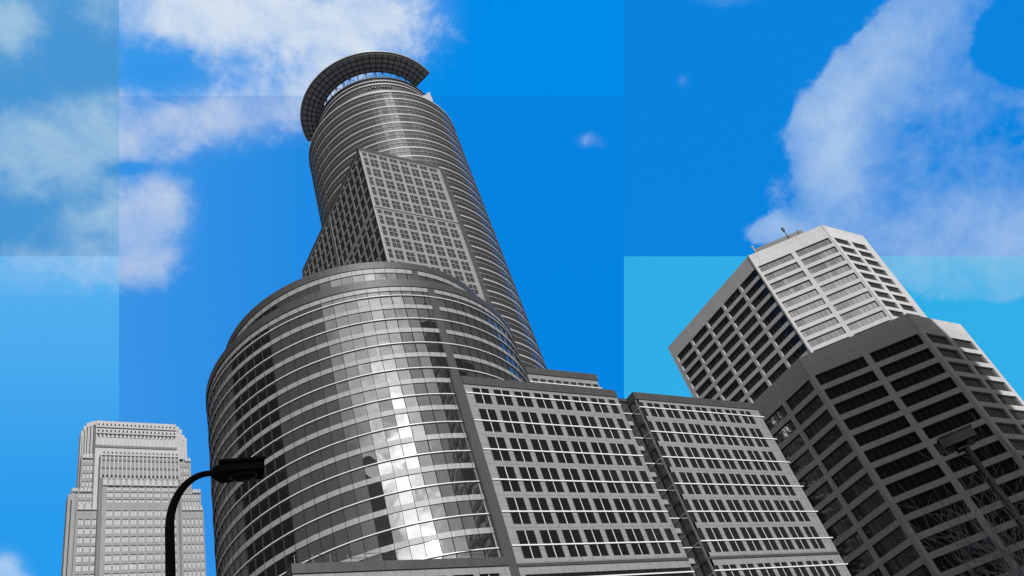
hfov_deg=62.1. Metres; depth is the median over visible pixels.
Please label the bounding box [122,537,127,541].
window
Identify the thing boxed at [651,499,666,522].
window
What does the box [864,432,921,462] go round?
window
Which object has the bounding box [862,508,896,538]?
window
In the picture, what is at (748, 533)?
window
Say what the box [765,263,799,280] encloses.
window
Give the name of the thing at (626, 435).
window
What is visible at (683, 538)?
window
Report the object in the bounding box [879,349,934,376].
window
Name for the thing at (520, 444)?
window
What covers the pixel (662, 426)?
window
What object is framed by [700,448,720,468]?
window
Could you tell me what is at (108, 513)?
window
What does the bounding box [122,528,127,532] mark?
window
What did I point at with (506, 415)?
window
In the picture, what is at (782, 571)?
window
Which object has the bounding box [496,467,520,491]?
window
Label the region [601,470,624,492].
window
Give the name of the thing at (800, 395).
window
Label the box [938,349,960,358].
window
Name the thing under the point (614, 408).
window
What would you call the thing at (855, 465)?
window
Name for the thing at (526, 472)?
window
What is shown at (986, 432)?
window
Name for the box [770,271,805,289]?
window
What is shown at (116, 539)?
window
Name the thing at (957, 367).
window
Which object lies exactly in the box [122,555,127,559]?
window
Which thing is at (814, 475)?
window
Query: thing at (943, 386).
window
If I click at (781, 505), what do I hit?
window
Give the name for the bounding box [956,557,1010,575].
window
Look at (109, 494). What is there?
window
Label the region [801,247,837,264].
window
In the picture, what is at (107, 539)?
window
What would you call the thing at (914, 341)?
window
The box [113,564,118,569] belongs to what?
window
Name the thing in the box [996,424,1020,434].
window
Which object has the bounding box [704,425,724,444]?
window
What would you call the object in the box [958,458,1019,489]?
window
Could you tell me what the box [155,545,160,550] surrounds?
window
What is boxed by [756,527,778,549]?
window
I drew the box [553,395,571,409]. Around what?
window
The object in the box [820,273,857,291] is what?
window
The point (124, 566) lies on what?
window
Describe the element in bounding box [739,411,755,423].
window
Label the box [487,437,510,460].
window
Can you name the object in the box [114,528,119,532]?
window
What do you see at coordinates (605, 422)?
window
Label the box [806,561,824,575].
window
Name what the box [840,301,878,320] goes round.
window
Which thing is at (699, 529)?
window
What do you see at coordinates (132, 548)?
window
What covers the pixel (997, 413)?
window
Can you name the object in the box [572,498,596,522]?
window
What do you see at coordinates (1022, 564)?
window
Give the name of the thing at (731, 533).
window
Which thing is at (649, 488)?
window
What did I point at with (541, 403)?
window
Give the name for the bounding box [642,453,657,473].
window
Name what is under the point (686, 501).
window
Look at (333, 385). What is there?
round office building
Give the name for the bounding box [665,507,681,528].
window
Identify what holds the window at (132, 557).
in the stepped tower at (132, 477)
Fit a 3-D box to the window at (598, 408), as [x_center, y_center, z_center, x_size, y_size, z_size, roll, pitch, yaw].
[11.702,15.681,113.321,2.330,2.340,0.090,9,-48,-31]
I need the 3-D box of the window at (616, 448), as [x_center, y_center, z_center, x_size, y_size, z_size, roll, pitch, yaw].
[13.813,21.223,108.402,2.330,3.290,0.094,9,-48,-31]
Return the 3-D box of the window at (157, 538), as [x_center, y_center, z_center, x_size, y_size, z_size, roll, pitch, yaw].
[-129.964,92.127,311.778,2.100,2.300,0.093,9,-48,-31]
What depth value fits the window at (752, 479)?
117.20 m
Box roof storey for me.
[524,367,601,388]
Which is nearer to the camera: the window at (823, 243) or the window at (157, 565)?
the window at (823, 243)
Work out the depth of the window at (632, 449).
109.66 m
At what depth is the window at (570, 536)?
94.40 m
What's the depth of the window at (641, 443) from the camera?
115.13 m
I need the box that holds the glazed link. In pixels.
[617,398,703,575]
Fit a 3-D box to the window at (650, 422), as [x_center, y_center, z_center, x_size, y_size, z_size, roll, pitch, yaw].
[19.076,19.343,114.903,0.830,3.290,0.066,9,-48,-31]
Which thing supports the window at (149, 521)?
in the stepped tower at (132, 477)
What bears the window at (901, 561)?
in the office tower at (852, 423)
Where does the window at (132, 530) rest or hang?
in the stepped tower at (132, 477)
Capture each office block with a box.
[432,375,694,575]
[626,392,850,575]
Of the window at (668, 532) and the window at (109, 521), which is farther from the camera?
the window at (109, 521)
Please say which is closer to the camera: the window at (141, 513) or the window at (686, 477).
the window at (686, 477)
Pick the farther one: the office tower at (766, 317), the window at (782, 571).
the office tower at (766, 317)
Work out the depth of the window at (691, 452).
115.07 m
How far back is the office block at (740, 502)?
114.48 m
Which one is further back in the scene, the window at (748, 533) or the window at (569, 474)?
the window at (748, 533)
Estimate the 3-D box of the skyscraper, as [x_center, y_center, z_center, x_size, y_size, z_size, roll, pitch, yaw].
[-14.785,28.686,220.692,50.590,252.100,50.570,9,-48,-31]
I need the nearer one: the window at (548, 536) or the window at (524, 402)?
the window at (548, 536)
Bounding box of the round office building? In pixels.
[206,262,528,575]
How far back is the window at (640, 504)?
103.25 m
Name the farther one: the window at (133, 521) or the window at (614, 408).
the window at (133, 521)
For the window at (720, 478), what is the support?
in the office block at (740, 502)
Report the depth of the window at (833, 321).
254.43 m
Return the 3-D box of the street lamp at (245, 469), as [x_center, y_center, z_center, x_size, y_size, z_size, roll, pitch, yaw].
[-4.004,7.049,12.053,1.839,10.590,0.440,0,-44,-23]
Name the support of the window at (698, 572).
in the glazed link
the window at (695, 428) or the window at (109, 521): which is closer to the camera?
the window at (695, 428)
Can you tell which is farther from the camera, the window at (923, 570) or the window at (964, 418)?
the window at (964, 418)
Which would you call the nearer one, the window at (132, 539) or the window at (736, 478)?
the window at (736, 478)
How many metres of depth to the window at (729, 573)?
103.10 m
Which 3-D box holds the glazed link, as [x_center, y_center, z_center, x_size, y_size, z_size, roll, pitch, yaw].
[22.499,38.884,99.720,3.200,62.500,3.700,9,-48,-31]
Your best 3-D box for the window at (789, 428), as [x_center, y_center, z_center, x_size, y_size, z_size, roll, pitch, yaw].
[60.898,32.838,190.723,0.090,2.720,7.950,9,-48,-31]
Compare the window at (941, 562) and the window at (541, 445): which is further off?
the window at (941, 562)
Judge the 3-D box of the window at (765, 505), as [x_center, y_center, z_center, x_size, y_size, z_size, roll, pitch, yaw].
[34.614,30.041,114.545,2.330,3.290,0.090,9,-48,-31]
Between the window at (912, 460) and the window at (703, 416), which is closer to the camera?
the window at (703, 416)
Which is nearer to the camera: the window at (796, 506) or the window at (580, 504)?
the window at (580, 504)
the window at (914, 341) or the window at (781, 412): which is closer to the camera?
the window at (914, 341)
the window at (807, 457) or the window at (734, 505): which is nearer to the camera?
the window at (734, 505)
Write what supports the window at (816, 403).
in the office tower at (852, 423)
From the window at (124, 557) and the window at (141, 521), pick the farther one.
the window at (141, 521)
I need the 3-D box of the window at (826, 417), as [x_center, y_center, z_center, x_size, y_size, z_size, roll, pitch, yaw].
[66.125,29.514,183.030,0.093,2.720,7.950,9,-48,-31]
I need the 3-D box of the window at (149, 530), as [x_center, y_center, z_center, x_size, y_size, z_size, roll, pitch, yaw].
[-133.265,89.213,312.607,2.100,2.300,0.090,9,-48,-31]
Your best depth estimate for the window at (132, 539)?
307.50 m
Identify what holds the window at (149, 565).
in the stepped tower at (132, 477)
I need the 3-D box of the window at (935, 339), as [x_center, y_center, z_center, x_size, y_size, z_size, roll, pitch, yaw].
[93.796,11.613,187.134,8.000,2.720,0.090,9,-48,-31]
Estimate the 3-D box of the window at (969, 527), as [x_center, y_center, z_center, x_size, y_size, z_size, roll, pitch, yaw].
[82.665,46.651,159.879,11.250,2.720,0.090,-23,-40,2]
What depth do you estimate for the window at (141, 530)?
311.35 m
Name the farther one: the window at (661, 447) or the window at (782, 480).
the window at (782, 480)
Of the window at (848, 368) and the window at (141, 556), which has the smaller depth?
the window at (848, 368)
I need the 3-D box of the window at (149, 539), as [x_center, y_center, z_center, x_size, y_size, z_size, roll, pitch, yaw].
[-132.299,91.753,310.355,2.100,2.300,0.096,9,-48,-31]
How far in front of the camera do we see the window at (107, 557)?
298.88 m
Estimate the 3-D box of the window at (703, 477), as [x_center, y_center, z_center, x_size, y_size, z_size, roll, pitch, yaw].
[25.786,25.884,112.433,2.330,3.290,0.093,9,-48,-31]
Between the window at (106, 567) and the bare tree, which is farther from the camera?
the window at (106, 567)
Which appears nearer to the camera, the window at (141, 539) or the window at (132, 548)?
the window at (132, 548)
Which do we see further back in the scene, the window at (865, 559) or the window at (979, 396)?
the window at (979, 396)
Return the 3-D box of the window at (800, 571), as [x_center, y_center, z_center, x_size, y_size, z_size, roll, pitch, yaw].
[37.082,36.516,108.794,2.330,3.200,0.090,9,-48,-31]
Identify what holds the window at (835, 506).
in the office tower at (852, 423)
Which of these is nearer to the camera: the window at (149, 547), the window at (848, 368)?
the window at (848, 368)
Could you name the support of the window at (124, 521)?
in the stepped tower at (132, 477)
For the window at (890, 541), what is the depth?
165.48 m
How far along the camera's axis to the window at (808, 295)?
261.99 m
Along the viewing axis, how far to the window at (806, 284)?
264.50 m
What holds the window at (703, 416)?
in the office block at (740, 502)
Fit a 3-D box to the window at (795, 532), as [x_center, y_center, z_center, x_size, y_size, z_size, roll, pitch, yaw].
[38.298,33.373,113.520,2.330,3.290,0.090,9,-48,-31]
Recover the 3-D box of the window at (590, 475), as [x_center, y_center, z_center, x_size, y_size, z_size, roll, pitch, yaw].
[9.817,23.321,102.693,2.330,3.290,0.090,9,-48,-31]
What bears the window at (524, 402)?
in the office block at (567, 484)
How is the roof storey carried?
on the office block at (567, 484)
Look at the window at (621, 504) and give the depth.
101.68 m
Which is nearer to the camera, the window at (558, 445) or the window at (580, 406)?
the window at (558, 445)
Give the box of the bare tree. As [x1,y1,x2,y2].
[890,412,1023,575]
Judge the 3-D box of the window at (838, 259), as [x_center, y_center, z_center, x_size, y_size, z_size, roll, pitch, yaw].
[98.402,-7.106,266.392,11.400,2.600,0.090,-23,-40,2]
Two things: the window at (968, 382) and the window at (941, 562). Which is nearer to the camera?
the window at (941, 562)
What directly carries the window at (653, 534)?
in the office block at (567, 484)
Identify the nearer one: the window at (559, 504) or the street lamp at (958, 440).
the street lamp at (958, 440)
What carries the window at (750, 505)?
in the office block at (740, 502)
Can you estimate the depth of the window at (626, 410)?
117.69 m
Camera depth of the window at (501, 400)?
105.52 m
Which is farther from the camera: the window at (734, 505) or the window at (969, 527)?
the window at (969, 527)
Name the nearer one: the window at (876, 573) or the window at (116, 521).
the window at (876, 573)
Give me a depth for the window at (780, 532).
112.02 m
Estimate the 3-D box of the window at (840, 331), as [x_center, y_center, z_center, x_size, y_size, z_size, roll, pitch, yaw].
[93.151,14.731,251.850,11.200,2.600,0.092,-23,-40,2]
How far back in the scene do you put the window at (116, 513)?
311.43 m
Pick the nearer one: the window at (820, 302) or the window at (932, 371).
the window at (932, 371)
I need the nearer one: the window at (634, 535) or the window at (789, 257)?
the window at (634, 535)
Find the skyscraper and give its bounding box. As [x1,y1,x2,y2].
[300,51,546,556]
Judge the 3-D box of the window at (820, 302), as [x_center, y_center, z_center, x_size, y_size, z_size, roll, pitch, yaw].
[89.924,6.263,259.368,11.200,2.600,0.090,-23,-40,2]
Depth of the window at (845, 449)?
178.10 m
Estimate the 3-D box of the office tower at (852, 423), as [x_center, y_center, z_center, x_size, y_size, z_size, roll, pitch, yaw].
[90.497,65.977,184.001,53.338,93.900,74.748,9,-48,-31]
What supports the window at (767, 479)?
in the office block at (740, 502)
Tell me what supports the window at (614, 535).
in the office block at (567, 484)
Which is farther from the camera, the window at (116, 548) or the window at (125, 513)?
the window at (125, 513)
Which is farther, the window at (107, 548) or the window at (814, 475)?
the window at (107, 548)
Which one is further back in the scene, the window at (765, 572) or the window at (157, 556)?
the window at (157, 556)
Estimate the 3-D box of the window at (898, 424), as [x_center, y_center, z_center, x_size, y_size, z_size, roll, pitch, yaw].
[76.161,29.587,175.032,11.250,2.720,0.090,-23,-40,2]
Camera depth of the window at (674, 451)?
113.51 m
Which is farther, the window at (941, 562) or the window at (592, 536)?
the window at (941, 562)
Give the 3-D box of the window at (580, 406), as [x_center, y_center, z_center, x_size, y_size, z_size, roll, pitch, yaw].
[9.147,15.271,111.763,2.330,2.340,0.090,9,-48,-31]
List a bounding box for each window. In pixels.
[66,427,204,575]
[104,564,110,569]
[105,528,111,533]
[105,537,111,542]
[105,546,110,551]
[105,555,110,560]
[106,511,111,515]
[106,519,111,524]
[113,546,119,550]
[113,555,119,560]
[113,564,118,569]
[114,511,120,515]
[114,519,119,524]
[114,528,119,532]
[114,537,119,541]
[121,564,127,569]
[122,519,128,524]
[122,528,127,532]
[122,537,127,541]
[122,546,127,550]
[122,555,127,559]
[123,511,128,515]
[130,528,136,532]
[130,537,135,541]
[130,546,135,550]
[130,555,135,559]
[130,564,135,568]
[131,511,136,515]
[131,519,136,524]
[138,545,144,550]
[138,554,144,559]
[138,563,144,568]
[139,511,144,515]
[139,519,144,523]
[139,528,144,532]
[139,537,144,541]
[147,519,152,523]
[147,528,152,532]
[147,536,152,541]
[147,545,152,550]
[147,554,152,559]
[147,563,152,568]
[155,536,160,541]
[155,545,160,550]
[155,554,160,559]
[155,563,160,568]
[472,388,492,403]
[479,409,501,431]
[480,574,498,575]
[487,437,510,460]
[493,390,513,405]
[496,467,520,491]
[500,410,522,432]
[506,498,530,523]
[509,438,532,461]
[514,392,533,406]
[516,530,541,558]
[519,467,542,491]
[521,412,542,433]
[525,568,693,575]
[529,498,553,523]
[530,439,553,462]
[534,393,553,408]
[539,530,564,557]
[540,468,563,491]
[541,414,563,435]
[551,440,573,462]
[551,498,574,523]
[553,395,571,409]
[561,415,582,436]
[561,469,584,492]
[562,530,586,556]
[571,441,593,463]
[572,397,590,411]
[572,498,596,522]
[580,416,601,437]
[581,469,604,492]
[584,529,608,555]
[590,398,608,412]
[590,442,612,464]
[593,498,616,522]
[599,418,619,438]
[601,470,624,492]
[605,529,629,555]
[608,400,619,413]
[609,443,630,464]
[613,499,636,522]
[617,419,630,438]
[620,404,634,422]
[621,470,643,492]
[625,529,649,554]
[627,444,642,465]
[631,428,645,447]
[632,499,655,522]
[639,471,654,493]
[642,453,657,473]
[645,529,668,553]
[647,403,663,416]
[648,421,659,440]
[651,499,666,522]
[653,479,669,500]
[655,422,675,441]
[660,446,671,466]
[663,405,680,417]
[664,529,680,552]
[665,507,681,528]
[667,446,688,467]
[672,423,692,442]
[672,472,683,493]
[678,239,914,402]
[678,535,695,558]
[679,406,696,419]
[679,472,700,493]
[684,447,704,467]
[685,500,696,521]
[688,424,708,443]
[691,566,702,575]
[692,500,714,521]
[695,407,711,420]
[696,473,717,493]
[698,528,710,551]
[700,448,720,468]
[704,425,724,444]
[705,528,728,551]
[709,500,731,521]
[710,409,726,421]
[713,473,734,494]
[716,449,736,468]
[719,426,739,445]
[722,528,745,550]
[722,565,739,575]
[725,410,741,422]
[726,500,747,521]
[729,474,749,494]
[732,450,752,469]
[734,427,753,445]
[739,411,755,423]
[740,527,762,550]
[740,564,757,575]
[742,500,764,521]
[744,474,765,494]
[747,451,766,469]
[749,428,768,446]
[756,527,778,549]
[757,563,775,575]
[758,500,779,521]
[759,254,793,271]
[760,475,780,494]
[761,451,781,470]
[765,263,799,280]
[765,406,787,430]
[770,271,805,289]
[772,527,793,549]
[773,420,795,444]
[774,475,795,495]
[774,500,795,521]
[774,562,792,575]
[776,280,811,298]
[781,435,804,460]
[782,289,818,307]
[787,381,814,409]
[788,299,824,317]
[788,527,809,548]
[789,500,809,520]
[790,450,813,475]
[790,562,808,575]
[795,308,831,326]
[796,239,830,256]
[796,395,823,424]
[798,466,823,490]
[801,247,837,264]
[801,318,838,336]
[803,527,824,548]
[804,410,832,439]
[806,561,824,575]
[807,327,845,346]
[807,481,833,507]
[808,256,844,273]
[813,425,842,454]
[814,264,850,282]
[815,357,868,384]
[817,498,842,524]
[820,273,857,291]
[822,441,852,470]
[822,560,840,575]
[825,371,877,399]
[826,515,853,541]
[827,282,864,301]
[832,457,862,486]
[834,292,871,310]
[834,386,888,414]
[836,532,863,558]
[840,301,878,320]
[842,473,873,503]
[844,401,899,429]
[846,550,874,575]
[847,311,886,330]
[852,491,884,521]
[853,416,909,445]
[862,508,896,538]
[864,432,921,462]
[868,568,882,575]
[870,335,923,362]
[873,526,907,557]
[875,448,933,479]
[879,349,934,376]
[884,545,919,575]
[885,465,944,496]
[890,363,945,391]
[897,482,956,514]
[901,378,956,406]
[908,500,969,533]
[908,564,931,575]
[911,393,968,422]
[920,519,983,552]
[923,408,980,438]
[927,335,949,344]
[933,538,996,572]
[934,424,993,454]
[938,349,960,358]
[946,441,1006,472]
[949,363,971,372]
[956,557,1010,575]
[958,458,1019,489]
[960,377,983,387]
[971,476,1023,508]
[972,392,995,402]
[983,500,1023,526]
[984,408,1008,418]
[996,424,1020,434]
[998,526,1023,545]
[1009,440,1023,449]
[1011,549,1023,566]
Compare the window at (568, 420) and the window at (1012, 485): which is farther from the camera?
the window at (1012, 485)
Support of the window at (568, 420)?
in the office block at (567, 484)
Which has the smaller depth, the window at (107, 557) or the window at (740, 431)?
the window at (740, 431)
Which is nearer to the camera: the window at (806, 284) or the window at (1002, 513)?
the window at (1002, 513)
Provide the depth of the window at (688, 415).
121.48 m
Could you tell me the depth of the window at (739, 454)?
119.77 m
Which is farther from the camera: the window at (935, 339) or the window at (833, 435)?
the window at (935, 339)
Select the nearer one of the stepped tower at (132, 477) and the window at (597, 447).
the window at (597, 447)
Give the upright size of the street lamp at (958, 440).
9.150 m
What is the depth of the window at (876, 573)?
166.98 m
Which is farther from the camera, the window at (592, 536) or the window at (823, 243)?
the window at (823, 243)
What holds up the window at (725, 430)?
in the office block at (740, 502)
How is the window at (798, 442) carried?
in the office tower at (852, 423)
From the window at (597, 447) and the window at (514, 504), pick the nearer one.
the window at (514, 504)
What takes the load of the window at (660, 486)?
in the glazed link
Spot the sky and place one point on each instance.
(625, 158)
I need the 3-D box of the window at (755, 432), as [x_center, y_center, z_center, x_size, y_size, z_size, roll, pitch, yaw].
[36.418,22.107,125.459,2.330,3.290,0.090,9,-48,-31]
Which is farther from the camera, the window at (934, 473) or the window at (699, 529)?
the window at (934, 473)
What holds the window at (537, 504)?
in the office block at (567, 484)
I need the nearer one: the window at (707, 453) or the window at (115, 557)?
the window at (707, 453)
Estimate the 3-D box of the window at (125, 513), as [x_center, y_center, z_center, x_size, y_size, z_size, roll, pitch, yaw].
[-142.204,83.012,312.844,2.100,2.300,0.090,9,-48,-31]
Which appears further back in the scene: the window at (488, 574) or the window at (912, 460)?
the window at (912, 460)
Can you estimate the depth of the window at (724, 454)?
118.21 m
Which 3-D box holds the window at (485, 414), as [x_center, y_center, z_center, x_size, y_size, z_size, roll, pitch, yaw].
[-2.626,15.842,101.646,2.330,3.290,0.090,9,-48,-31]
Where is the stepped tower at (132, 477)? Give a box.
[61,419,205,575]
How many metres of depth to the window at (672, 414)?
119.95 m
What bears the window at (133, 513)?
in the stepped tower at (132, 477)
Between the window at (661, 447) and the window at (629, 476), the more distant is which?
the window at (661, 447)
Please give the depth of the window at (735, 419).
126.23 m
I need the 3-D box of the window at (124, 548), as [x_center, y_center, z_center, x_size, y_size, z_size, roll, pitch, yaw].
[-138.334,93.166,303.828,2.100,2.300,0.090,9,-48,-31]
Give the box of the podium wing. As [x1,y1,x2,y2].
[284,550,510,575]
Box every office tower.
[668,225,926,402]
[753,313,1023,575]
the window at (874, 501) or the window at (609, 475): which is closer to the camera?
the window at (609, 475)
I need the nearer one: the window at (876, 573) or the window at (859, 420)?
the window at (876, 573)
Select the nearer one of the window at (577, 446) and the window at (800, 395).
the window at (577, 446)
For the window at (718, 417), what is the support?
in the office block at (740, 502)
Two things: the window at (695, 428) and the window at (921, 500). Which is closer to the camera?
the window at (695, 428)
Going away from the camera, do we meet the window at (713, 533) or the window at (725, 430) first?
the window at (713, 533)
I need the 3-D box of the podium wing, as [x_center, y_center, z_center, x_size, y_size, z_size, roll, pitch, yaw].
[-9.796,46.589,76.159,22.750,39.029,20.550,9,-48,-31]
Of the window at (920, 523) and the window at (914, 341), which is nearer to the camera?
the window at (920, 523)
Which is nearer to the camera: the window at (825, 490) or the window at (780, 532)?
the window at (780, 532)
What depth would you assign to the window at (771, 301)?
272.16 m
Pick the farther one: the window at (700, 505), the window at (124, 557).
the window at (124, 557)
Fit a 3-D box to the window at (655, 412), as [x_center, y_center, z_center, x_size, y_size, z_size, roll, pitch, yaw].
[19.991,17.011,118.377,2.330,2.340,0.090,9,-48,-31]
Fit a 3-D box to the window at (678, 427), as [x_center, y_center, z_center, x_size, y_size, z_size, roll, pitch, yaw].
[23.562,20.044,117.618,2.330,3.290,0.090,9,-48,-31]
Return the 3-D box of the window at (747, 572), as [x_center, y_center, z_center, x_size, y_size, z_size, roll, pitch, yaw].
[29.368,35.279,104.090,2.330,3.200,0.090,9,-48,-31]
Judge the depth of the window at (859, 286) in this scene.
258.94 m
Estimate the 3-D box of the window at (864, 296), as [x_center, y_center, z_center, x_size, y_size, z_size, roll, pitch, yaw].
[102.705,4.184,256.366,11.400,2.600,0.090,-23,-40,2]
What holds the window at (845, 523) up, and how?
in the office tower at (852, 423)
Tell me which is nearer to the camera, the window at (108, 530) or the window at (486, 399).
the window at (486, 399)
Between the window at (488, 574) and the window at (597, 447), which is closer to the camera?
the window at (488, 574)
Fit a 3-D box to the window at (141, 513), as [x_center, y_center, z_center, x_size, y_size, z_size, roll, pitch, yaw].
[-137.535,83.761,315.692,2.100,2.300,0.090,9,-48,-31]
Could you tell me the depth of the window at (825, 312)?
256.93 m
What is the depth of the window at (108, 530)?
305.55 m
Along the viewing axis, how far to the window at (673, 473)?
109.80 m
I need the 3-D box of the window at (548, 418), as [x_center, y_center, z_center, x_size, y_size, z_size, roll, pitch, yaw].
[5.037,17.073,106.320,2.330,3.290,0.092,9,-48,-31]
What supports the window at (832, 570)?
in the office block at (740, 502)
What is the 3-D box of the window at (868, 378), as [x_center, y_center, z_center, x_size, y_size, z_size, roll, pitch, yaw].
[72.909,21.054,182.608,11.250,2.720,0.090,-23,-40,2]
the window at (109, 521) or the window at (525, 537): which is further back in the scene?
the window at (109, 521)
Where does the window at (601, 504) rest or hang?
in the office block at (567, 484)
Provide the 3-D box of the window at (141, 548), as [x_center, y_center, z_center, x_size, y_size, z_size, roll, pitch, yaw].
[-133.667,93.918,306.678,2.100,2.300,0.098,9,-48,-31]
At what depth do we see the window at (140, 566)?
302.14 m
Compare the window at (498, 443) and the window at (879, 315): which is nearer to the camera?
the window at (498, 443)
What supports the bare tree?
on the pavement
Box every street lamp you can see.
[165,456,264,575]
[936,424,1023,532]
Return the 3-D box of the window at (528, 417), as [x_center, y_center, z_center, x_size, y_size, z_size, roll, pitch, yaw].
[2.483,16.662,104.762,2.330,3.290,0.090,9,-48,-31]
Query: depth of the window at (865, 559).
170.27 m
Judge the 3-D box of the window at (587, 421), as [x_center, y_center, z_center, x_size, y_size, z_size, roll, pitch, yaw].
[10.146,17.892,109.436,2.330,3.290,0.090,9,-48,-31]
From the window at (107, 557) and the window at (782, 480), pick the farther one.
the window at (107, 557)
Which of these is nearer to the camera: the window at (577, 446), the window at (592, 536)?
the window at (592, 536)
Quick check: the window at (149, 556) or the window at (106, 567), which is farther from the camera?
the window at (149, 556)
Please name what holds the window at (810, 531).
in the office block at (740, 502)
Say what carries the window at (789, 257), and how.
in the office tower at (766, 317)
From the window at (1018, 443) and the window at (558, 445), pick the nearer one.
the window at (558, 445)
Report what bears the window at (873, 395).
in the office tower at (852, 423)
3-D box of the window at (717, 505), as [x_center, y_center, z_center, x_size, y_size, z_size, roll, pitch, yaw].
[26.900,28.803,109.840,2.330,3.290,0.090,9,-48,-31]
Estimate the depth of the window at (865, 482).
173.04 m
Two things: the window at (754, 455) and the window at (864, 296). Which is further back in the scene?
the window at (864, 296)
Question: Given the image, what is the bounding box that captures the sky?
[0,0,1023,575]
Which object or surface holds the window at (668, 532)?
in the office block at (567, 484)
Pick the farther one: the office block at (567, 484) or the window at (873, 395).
the window at (873, 395)
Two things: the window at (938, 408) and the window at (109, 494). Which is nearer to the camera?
the window at (938, 408)
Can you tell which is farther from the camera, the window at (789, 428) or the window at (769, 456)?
the window at (789, 428)
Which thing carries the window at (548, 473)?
in the office block at (567, 484)
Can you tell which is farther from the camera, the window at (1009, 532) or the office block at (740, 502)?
the window at (1009, 532)
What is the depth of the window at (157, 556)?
307.39 m
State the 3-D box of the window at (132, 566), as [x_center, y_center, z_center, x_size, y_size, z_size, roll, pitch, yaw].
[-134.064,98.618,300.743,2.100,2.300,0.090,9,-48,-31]
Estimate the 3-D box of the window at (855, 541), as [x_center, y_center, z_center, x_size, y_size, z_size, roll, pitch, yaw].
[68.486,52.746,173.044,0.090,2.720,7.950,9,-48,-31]
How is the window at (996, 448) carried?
in the office tower at (852, 423)
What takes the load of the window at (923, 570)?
in the office tower at (852, 423)
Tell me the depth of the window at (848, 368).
185.24 m

